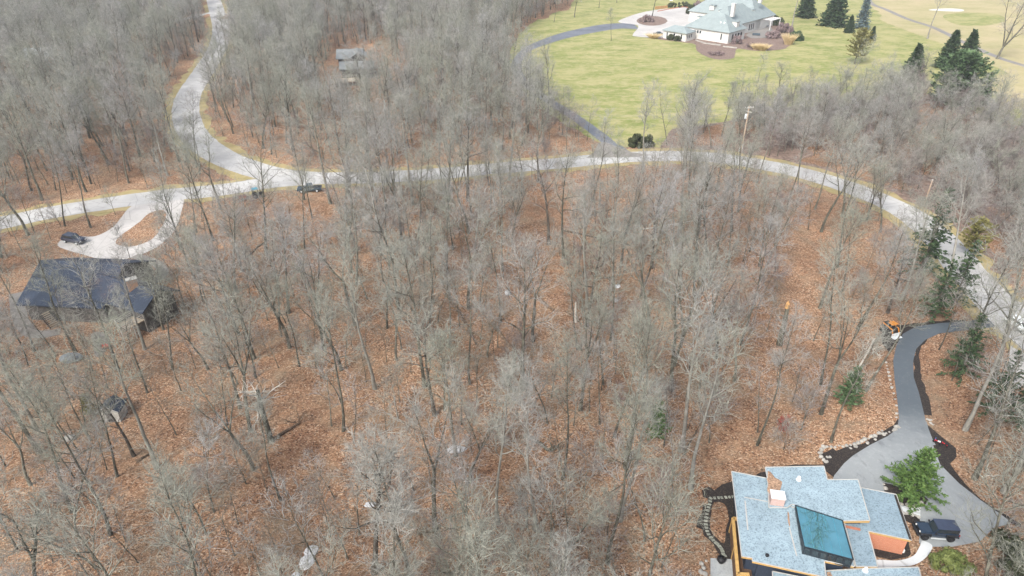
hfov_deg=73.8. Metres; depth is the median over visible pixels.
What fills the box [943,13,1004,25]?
putting green
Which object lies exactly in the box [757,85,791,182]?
bare tree
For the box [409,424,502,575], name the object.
bare tree
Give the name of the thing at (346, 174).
bare tree
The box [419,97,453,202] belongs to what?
bare tree
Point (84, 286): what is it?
bare tree
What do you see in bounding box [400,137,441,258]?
bare tree
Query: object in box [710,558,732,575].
stone patio
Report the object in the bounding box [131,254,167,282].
garden path
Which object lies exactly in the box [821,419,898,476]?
mulch bed
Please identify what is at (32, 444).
young tree
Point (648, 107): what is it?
bare tree
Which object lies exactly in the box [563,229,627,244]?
fallen log
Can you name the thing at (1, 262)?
bare tree
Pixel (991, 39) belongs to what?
golf fairway
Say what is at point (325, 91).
bare tree
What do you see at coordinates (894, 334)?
compact loader
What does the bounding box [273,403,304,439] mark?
fallen log
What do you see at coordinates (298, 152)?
bare tree
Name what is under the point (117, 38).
bare tree
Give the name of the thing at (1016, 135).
bare shrub
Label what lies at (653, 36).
ornamental grass
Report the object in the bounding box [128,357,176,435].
young tree
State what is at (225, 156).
road
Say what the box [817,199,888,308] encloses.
bare tree
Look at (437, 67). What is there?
bare tree
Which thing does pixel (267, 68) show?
bare tree
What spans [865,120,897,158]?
bare shrub
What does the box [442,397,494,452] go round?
bare shrub
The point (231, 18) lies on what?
bare tree
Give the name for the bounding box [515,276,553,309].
fallen log
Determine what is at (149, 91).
bare tree
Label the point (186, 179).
bare tree
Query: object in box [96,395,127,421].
garden shed
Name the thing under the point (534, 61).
bare tree
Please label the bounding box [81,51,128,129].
bare tree
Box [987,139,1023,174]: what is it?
bare shrub
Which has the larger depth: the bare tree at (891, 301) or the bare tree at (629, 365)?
the bare tree at (891, 301)
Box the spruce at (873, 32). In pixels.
[868,26,875,39]
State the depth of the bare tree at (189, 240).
106.26 m
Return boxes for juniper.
[833,365,865,410]
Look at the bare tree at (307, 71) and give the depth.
188.57 m
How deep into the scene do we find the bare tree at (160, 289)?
95.17 m
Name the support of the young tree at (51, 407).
on the ground at (734, 448)
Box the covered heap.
[59,352,82,363]
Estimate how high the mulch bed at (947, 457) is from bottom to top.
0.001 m
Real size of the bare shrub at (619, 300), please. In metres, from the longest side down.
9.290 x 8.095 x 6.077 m
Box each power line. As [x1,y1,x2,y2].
[562,106,750,118]
[756,110,925,178]
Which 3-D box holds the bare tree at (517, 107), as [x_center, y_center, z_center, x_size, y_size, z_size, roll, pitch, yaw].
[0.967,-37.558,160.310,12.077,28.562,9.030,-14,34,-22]
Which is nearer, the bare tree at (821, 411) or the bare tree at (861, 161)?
the bare tree at (821, 411)
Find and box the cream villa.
[663,0,780,43]
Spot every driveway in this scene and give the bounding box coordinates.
[511,23,637,149]
[893,318,994,448]
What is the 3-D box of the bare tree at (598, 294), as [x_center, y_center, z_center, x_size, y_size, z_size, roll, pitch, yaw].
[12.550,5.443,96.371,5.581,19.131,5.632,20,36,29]
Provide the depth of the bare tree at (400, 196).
116.84 m
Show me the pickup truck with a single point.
(298, 189)
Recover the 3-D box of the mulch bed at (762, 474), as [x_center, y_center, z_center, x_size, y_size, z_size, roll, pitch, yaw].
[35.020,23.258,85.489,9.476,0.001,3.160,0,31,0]
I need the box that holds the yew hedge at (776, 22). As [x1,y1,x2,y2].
[772,15,784,25]
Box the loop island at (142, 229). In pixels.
[116,210,165,246]
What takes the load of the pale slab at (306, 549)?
on the ground at (734, 448)
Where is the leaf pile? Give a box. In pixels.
[767,471,781,493]
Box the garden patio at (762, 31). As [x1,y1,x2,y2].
[746,26,772,37]
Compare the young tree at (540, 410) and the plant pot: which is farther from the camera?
the young tree at (540, 410)
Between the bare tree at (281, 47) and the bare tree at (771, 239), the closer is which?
the bare tree at (771, 239)
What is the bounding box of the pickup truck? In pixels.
[296,183,321,192]
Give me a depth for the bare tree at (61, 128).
164.71 m
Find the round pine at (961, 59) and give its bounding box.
[927,48,999,108]
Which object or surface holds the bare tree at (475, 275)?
on the ground at (734, 448)
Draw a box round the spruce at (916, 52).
[902,42,927,87]
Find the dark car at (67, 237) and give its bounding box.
[60,232,86,244]
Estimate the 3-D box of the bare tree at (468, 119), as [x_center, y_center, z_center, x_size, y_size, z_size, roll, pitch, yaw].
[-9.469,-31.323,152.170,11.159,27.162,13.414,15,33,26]
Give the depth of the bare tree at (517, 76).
191.55 m
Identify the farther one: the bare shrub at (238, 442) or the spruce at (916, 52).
the spruce at (916, 52)
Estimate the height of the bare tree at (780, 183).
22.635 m
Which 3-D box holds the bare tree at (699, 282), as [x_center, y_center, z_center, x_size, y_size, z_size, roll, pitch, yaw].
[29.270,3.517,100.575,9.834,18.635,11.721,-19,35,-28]
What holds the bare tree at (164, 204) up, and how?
on the ground at (734, 448)
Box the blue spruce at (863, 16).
[854,0,872,29]
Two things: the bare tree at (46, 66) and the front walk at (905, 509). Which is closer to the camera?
the front walk at (905, 509)
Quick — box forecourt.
[619,7,690,37]
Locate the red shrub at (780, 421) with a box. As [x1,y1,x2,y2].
[777,414,794,432]
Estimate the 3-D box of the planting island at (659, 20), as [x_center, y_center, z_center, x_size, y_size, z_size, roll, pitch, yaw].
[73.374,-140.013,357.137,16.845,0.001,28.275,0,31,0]
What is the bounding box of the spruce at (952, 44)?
[929,29,960,67]
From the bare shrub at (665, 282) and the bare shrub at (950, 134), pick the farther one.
the bare shrub at (950, 134)
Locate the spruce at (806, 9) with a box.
[794,0,817,18]
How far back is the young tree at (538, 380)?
85.88 m
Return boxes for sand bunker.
[930,8,963,11]
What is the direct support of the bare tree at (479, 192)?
on the ground at (734, 448)
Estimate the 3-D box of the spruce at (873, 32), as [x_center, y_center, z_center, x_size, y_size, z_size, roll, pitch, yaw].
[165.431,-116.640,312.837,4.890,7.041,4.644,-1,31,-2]
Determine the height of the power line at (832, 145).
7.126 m
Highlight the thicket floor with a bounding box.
[660,100,1022,286]
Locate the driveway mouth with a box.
[587,142,647,157]
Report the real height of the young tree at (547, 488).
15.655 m
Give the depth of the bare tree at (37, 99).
171.14 m
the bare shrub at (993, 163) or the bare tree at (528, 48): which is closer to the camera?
the bare shrub at (993, 163)
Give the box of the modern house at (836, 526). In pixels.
[728,466,920,575]
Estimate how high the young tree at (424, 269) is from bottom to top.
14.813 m
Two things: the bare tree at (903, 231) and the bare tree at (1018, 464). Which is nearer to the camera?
the bare tree at (1018, 464)
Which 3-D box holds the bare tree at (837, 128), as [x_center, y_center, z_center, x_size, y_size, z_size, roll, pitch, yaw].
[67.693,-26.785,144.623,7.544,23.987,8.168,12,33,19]
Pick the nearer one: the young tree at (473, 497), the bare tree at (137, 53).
the young tree at (473, 497)
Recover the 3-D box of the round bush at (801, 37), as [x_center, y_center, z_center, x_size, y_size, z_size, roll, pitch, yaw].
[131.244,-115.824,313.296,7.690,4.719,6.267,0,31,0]
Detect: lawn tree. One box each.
[606,7,615,23]
[755,50,770,80]
[849,34,880,78]
[926,0,951,38]
[995,0,1023,58]
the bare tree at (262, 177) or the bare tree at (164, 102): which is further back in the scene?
the bare tree at (164, 102)
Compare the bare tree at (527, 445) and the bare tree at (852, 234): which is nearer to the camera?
the bare tree at (527, 445)
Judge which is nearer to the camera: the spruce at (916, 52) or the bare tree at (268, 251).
the bare tree at (268, 251)
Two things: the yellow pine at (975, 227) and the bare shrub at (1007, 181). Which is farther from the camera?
the bare shrub at (1007, 181)
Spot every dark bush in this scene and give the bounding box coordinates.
[989,527,1023,556]
[994,552,1023,575]
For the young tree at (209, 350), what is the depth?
95.00 m
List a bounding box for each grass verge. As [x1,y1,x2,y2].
[0,148,1023,349]
[163,0,318,178]
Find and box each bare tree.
[0,64,15,117]
[0,68,45,147]
[0,70,33,146]
[0,75,47,170]
[0,78,18,142]
[0,86,47,200]
[0,89,29,163]
[0,109,37,191]
[0,134,36,235]
[0,166,21,257]
[0,240,35,350]
[0,293,41,454]
[0,303,38,430]
[0,329,78,513]
[0,366,51,485]
[0,369,123,535]
[0,469,85,575]
[0,472,150,575]
[1,46,44,125]
[6,6,36,72]
[10,56,70,149]
[10,222,77,352]
[20,77,63,158]
[22,42,57,111]
[24,85,69,169]
[26,344,91,440]
[31,116,70,226]
[34,88,86,191]
[37,75,109,164]
[42,60,92,132]
[43,38,95,111]
[43,71,82,160]
[44,45,95,138]
[46,101,74,179]
[46,235,132,370]
[53,18,93,82]
[53,62,102,146]
[54,86,91,183]
[54,123,95,227]
[70,33,120,116]
[74,23,115,107]
[77,68,135,170]
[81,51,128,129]
[84,52,145,156]
[86,231,146,349]
[91,75,121,150]
[94,77,139,183]
[101,287,148,392]
[104,18,127,86]
[121,33,154,109]
[121,47,154,135]
[126,433,229,575]
[128,239,175,329]
[131,83,168,175]
[133,86,166,161]
[134,247,181,369]
[138,60,179,161]
[140,143,181,248]
[141,6,165,66]
[141,177,196,280]
[146,55,172,145]
[148,284,208,369]
[167,140,214,240]
[167,141,203,232]
[169,349,272,470]
[171,121,228,207]
[171,224,215,319]
[176,85,206,166]
[177,209,210,299]
[179,220,240,335]
[181,290,253,408]
[184,280,279,432]
[186,234,260,359]
[187,40,228,121]
[202,189,249,271]
[205,175,263,292]
[217,273,259,377]
[220,8,254,74]
[223,232,314,348]
[228,19,260,102]
[231,32,259,123]
[232,41,260,116]
[233,68,282,148]
[234,125,290,254]
[236,386,285,501]
[246,13,267,76]
[248,36,287,126]
[253,72,280,154]
[253,215,290,330]
[265,25,295,106]
[265,274,302,366]
[268,54,301,148]
[270,41,297,116]
[273,106,317,199]
[277,75,337,203]
[277,254,355,370]
[282,154,320,247]
[283,0,319,74]
[284,24,320,104]
[284,202,380,325]
[287,240,317,324]
[289,139,314,217]
[292,55,319,138]
[296,19,328,77]
[298,278,373,431]
[307,27,333,98]
[311,117,364,229]
[312,69,349,155]
[318,174,371,249]
[325,139,366,213]
[328,89,367,192]
[328,182,372,271]
[330,148,375,285]
[330,206,367,299]
[336,106,390,245]
[337,42,379,102]
[339,419,428,571]
[347,91,395,213]
[348,75,385,152]
[348,468,432,575]
[351,68,376,162]
[352,116,415,241]
[361,48,376,113]
[361,96,396,192]
[363,259,420,360]
[366,159,400,265]
[367,356,473,531]
[370,219,443,387]
[370,225,414,328]
[374,47,404,130]
[375,75,421,204]
[381,14,404,88]
[383,63,411,134]
[390,165,422,284]
[392,294,466,416]
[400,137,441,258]
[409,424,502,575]
[410,309,472,456]
[410,468,508,575]
[415,210,446,323]
[417,117,436,195]
[418,21,437,101]
[418,48,452,142]
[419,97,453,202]
[421,130,488,233]
[429,74,478,183]
[431,20,458,108]
[432,176,460,249]
[432,239,462,340]
[433,176,509,308]
[434,191,464,273]
[435,121,461,191]
[438,108,484,216]
[439,378,516,483]
[440,249,498,384]
[445,91,495,201]
[450,52,470,136]
[450,70,484,142]
[455,31,477,75]
[460,34,495,127]
[463,27,489,109]
[463,350,544,524]
[465,163,500,256]
[467,289,510,357]
[474,49,496,147]
[479,343,530,446]
[480,132,498,205]
[481,130,513,234]
[482,218,564,389]
[487,138,519,270]
[488,363,559,531]
[492,68,540,180]
[496,56,536,127]
[508,40,546,123]
[513,135,573,244]
[518,25,538,99]
[520,51,539,130]
[520,74,556,145]
[522,85,557,182]
[527,58,557,140]
[530,34,558,123]
[540,447,617,575]
[547,132,596,258]
[552,234,584,344]
[556,262,634,410]
[561,167,606,307]
[568,206,632,326]
[572,188,598,275]
[581,164,604,248]
[583,135,606,215]
[584,267,614,384]
[590,107,616,199]
[591,170,638,289]
[592,216,636,340]
[592,372,672,564]
[606,125,633,224]
[609,159,663,267]
[609,291,668,411]
[610,363,679,522]
[612,294,664,437]
[623,431,719,575]
[624,142,653,231]
[633,158,687,268]
[635,76,658,171]
[639,167,692,296]
[642,233,720,391]
[644,145,685,230]
[654,230,699,334]
[655,164,686,242]
[655,255,741,452]
[661,108,706,227]
[666,192,700,316]
[667,68,713,178]
[667,306,763,489]
[669,233,742,366]
[670,79,710,170]
[672,177,732,298]
[681,90,710,190]
[684,245,759,357]
[686,155,721,253]
[687,137,742,269]
[689,133,723,224]
[700,171,758,286]
[708,125,761,230]
[709,264,777,381]
[711,168,757,264]
[711,228,749,320]
[713,115,736,196]
[719,91,760,190]
[737,135,766,212]
[739,207,798,345]
[749,174,772,251]
[753,161,797,266]
[756,300,816,445]
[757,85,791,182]
[760,179,816,279]
[786,105,822,206]
[790,82,820,191]
[806,258,908,415]
[807,126,884,231]
[811,235,860,384]
[814,110,859,209]
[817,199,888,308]
[823,117,878,217]
[829,319,899,442]
[831,132,883,266]
[836,204,867,291]
[856,212,924,328]
[864,256,946,391]
[865,151,899,231]
[876,221,925,313]
[900,182,957,300]
[916,152,967,276]
[933,139,1006,303]
[949,424,1023,575]
[959,232,1023,359]
[962,255,1023,431]
[964,377,1023,512]
[972,199,1023,385]
[999,451,1023,493]
[1005,187,1023,254]
[1012,300,1023,467]
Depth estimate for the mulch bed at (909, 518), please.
75.43 m
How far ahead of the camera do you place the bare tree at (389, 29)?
227.37 m
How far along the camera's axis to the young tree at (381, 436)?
79.06 m
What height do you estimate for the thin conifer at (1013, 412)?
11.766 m
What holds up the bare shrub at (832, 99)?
on the thicket floor
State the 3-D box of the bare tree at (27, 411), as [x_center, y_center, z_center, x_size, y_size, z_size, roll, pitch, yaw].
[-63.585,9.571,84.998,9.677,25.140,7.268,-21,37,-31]
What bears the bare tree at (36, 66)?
on the ground at (734, 448)
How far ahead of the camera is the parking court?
84.07 m
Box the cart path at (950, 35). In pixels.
[870,0,1023,66]
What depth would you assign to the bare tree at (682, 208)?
107.06 m
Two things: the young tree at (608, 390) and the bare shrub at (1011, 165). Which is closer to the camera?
the young tree at (608, 390)
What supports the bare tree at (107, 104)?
on the ground at (734, 448)
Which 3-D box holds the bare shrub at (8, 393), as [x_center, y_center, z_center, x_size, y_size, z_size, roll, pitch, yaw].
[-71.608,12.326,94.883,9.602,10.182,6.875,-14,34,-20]
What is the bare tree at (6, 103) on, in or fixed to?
on the ground at (734, 448)
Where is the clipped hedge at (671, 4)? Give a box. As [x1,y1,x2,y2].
[666,1,694,7]
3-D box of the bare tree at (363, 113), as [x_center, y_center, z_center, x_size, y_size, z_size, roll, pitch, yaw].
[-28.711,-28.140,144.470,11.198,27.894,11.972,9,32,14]
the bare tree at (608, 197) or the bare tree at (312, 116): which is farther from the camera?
the bare tree at (312, 116)
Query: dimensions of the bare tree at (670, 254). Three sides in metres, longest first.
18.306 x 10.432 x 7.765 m
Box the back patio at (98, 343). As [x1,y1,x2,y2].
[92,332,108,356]
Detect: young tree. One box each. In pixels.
[0,284,36,365]
[0,500,95,574]
[14,417,86,478]
[17,369,77,451]
[30,447,117,508]
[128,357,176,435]
[138,444,233,534]
[141,319,191,390]
[154,218,202,305]
[171,245,237,308]
[181,409,238,512]
[186,307,244,384]
[192,336,246,425]
[223,505,285,575]
[235,471,337,575]
[248,267,287,336]
[300,336,350,426]
[336,366,378,443]
[357,204,395,282]
[360,277,409,348]
[361,420,430,490]
[407,425,447,494]
[413,324,449,385]
[417,222,451,278]
[418,507,480,568]
[426,319,483,410]
[438,257,469,326]
[438,405,477,483]
[445,354,482,424]
[448,461,498,544]
[466,241,508,304]
[485,278,515,347]
[498,463,559,526]
[499,343,574,423]
[520,450,590,569]
[533,394,574,472]
[542,315,575,395]
[564,315,626,424]
[564,478,639,541]
[588,431,667,541]
[610,202,653,276]
[642,411,702,496]
[650,366,692,445]
[652,214,685,291]
[677,299,715,369]
[680,382,735,454]
[684,79,721,147]
[738,276,778,355]
[738,352,781,432]
[740,160,784,239]
[792,355,837,430]
[938,277,977,349]
[966,401,1023,469]
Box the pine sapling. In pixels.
[646,399,672,439]
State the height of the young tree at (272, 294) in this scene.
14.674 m
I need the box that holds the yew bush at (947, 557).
[928,545,977,575]
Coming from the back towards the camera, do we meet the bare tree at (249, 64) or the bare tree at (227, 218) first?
the bare tree at (249, 64)
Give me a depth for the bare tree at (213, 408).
77.47 m
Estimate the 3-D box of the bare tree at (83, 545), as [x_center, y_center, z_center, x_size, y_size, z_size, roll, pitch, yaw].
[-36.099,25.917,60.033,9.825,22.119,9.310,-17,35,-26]
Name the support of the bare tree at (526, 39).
on the ground at (734, 448)
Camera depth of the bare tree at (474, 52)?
190.72 m
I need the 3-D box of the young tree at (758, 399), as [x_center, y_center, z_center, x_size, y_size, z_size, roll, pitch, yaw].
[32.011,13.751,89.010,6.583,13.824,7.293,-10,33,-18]
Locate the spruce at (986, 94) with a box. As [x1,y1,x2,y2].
[980,81,992,105]
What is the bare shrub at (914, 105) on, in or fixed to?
on the thicket floor
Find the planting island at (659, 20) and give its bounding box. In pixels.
[637,16,666,25]
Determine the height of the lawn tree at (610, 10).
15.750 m
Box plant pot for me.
[716,554,726,563]
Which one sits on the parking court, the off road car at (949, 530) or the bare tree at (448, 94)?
the off road car at (949, 530)
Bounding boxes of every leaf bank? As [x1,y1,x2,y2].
[710,502,728,542]
[906,521,918,553]
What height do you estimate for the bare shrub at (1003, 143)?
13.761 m
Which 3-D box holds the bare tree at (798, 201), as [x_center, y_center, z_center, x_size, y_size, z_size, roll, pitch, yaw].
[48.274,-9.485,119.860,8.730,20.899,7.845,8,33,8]
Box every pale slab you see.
[299,554,313,569]
[304,545,317,554]
[448,445,466,451]
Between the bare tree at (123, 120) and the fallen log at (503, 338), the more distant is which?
the bare tree at (123, 120)
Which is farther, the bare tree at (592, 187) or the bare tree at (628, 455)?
the bare tree at (592, 187)
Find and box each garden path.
[9,292,60,337]
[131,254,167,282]
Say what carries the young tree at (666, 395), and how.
on the ground at (734, 448)
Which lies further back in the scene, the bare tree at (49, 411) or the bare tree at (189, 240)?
the bare tree at (189, 240)
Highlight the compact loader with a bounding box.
[879,320,901,338]
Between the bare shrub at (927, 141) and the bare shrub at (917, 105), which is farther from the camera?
the bare shrub at (917, 105)
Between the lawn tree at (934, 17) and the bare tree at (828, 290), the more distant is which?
the lawn tree at (934, 17)
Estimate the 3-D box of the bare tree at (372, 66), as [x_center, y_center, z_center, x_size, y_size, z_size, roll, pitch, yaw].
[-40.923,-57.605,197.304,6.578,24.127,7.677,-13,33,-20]
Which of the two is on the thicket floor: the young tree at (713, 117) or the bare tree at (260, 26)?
the young tree at (713, 117)
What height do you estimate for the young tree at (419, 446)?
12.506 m
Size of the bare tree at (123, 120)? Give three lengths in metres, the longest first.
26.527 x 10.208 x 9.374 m
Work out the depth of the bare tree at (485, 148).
148.88 m
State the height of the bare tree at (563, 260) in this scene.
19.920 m
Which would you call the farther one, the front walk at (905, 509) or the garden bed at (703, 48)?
the garden bed at (703, 48)
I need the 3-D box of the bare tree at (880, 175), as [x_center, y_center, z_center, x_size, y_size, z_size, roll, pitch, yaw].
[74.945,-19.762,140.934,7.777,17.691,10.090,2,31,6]
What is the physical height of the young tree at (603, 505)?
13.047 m
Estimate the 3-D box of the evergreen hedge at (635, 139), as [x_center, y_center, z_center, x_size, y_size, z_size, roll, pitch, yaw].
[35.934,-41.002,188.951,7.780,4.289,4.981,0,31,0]
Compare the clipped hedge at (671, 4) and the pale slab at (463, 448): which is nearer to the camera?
the pale slab at (463, 448)
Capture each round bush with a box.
[666,34,674,39]
[674,35,680,40]
[686,5,694,13]
[790,30,804,40]
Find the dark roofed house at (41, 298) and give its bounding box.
[16,257,179,344]
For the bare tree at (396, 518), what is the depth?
54.68 m
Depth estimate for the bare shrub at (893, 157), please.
162.15 m
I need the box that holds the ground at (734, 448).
[0,0,1023,575]
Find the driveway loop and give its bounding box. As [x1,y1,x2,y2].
[58,199,183,258]
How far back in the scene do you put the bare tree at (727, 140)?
147.02 m
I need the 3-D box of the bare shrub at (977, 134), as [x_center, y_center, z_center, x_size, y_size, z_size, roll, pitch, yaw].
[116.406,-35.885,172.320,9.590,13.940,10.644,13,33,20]
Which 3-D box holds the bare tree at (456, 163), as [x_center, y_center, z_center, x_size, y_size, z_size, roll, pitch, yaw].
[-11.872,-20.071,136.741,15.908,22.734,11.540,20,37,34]
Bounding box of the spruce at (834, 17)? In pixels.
[815,0,850,28]
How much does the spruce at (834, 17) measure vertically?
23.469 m
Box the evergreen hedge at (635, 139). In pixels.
[627,133,654,148]
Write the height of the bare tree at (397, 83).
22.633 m
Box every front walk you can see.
[877,541,931,566]
[901,506,919,514]
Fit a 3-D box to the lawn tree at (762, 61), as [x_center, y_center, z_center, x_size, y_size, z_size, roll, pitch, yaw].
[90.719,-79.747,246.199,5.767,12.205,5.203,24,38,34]
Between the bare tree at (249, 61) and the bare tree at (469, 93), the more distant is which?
the bare tree at (249, 61)
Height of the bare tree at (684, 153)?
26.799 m
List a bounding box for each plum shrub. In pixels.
[639,14,654,22]
[707,51,724,55]
[731,35,741,43]
[765,30,781,38]
[775,22,794,32]
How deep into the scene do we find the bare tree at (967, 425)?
84.51 m
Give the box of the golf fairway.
[870,0,1023,108]
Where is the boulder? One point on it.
(68, 440)
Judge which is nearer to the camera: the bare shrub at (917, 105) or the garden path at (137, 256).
the garden path at (137, 256)
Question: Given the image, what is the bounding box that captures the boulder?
[64,434,75,441]
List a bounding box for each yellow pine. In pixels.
[846,27,875,63]
[958,215,998,256]
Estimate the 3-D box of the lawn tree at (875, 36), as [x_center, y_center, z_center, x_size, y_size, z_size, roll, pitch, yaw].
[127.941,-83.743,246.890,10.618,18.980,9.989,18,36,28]
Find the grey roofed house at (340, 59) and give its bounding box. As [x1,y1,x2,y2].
[330,48,373,84]
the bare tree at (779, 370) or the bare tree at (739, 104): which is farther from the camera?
the bare tree at (739, 104)
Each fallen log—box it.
[135,453,148,462]
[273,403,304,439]
[416,515,440,538]
[445,293,476,344]
[492,322,524,362]
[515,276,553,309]
[523,433,564,451]
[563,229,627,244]
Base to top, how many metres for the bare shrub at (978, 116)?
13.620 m
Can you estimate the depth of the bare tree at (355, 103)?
177.10 m
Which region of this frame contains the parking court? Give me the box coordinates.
[833,420,1007,546]
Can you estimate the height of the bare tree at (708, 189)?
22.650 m
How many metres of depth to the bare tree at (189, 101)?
168.62 m
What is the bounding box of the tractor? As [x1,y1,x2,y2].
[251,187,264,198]
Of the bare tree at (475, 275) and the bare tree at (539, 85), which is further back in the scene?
the bare tree at (539, 85)
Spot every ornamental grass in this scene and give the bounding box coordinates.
[644,32,662,38]
[750,42,765,49]
[754,43,772,50]
[781,33,800,44]
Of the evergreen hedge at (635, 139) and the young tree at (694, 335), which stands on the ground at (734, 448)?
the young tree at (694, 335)
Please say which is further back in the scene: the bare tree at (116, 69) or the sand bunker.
the sand bunker
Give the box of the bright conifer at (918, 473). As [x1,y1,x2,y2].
[880,446,950,514]
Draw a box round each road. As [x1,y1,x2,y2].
[0,151,1023,348]
[171,0,321,178]
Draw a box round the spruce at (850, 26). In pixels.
[843,14,854,33]
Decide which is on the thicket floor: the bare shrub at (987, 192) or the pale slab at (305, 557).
the bare shrub at (987, 192)
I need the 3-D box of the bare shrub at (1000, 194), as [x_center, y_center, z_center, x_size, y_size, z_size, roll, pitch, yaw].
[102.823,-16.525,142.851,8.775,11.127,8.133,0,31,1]
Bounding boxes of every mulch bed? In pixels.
[696,482,734,558]
[756,464,825,477]
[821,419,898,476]
[874,514,919,559]
[881,319,965,351]
[884,483,927,505]
[913,339,931,415]
[928,426,1020,527]
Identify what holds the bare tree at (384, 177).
on the ground at (734, 448)
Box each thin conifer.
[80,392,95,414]
[896,187,957,280]
[918,258,959,322]
[936,313,991,386]
[939,239,982,308]
[967,350,1023,419]
[1000,381,1023,431]
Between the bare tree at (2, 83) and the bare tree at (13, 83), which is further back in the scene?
the bare tree at (2, 83)
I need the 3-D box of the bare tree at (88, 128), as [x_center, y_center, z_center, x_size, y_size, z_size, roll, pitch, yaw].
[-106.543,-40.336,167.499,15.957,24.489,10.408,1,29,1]
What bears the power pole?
on the thicket floor
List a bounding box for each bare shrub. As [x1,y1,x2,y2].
[0,350,29,397]
[209,421,272,485]
[350,192,384,232]
[368,455,419,518]
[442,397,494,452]
[451,526,506,573]
[463,234,498,282]
[464,187,491,220]
[508,389,539,429]
[559,270,599,312]
[560,239,605,276]
[589,489,632,543]
[591,285,628,322]
[646,262,687,311]
[649,369,680,423]
[718,283,748,328]
[745,245,793,295]
[757,88,793,127]
[807,85,848,117]
[809,88,839,123]
[815,129,849,168]
[853,92,884,131]
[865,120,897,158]
[867,89,898,130]
[874,106,908,141]
[874,271,931,325]
[878,142,909,184]
[883,115,920,154]
[885,143,924,191]
[889,96,926,120]
[890,79,908,112]
[901,93,927,130]
[903,133,942,179]
[904,125,946,168]
[910,157,964,198]
[926,105,964,149]
[927,129,964,168]
[929,114,963,145]
[937,136,975,168]
[954,173,1005,217]
[955,112,995,150]
[959,121,995,158]
[959,168,991,204]
[960,129,1004,173]
[962,119,994,157]
[971,152,1022,191]
[972,148,1010,183]
[976,116,1014,150]
[976,132,1020,175]
[976,187,1023,225]
[979,94,1015,127]
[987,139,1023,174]
[994,148,1023,195]
[994,166,1023,209]
[998,90,1023,125]
[999,238,1023,278]
[1004,124,1023,158]
[1004,220,1023,266]
[1012,207,1023,238]
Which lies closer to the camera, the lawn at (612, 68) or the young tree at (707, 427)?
the young tree at (707, 427)
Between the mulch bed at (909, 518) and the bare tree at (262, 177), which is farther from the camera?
the bare tree at (262, 177)
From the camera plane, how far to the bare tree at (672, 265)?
86.53 m
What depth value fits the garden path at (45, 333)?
114.53 m
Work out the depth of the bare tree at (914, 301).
94.28 m
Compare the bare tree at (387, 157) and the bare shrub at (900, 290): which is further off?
the bare tree at (387, 157)
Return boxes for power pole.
[741,106,753,150]
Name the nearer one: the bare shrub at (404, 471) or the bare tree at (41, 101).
the bare shrub at (404, 471)
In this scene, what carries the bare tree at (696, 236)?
on the ground at (734, 448)
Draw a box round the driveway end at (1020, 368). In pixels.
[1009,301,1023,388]
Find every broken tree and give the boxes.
[233,378,286,443]
[574,302,576,322]
[775,301,789,346]
[859,336,883,365]
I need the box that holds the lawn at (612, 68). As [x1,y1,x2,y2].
[508,0,1023,147]
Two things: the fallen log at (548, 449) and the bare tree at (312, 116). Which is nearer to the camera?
the fallen log at (548, 449)
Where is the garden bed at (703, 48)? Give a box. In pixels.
[658,26,793,59]
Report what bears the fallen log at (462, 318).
on the ground at (734, 448)
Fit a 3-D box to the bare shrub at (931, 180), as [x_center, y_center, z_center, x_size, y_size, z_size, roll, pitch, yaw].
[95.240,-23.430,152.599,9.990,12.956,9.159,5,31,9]
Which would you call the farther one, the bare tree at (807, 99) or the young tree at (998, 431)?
the bare tree at (807, 99)
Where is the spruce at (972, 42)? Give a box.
[959,28,981,67]
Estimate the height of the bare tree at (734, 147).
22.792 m
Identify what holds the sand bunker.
on the golf fairway
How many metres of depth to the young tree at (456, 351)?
91.01 m
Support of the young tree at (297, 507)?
on the ground at (734, 448)
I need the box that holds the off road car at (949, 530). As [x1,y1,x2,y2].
[912,518,960,541]
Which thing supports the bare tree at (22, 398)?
on the ground at (734, 448)
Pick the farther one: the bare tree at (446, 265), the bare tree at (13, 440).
the bare tree at (446, 265)
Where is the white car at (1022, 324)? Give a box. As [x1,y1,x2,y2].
[1005,314,1023,333]
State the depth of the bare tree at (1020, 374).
75.80 m
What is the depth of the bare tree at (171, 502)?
56.48 m
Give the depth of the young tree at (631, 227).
126.48 m
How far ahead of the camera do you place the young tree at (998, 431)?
82.11 m
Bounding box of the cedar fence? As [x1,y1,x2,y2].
[655,5,667,8]
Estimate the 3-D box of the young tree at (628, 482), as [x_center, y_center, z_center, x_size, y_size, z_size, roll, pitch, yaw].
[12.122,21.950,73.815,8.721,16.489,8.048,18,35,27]

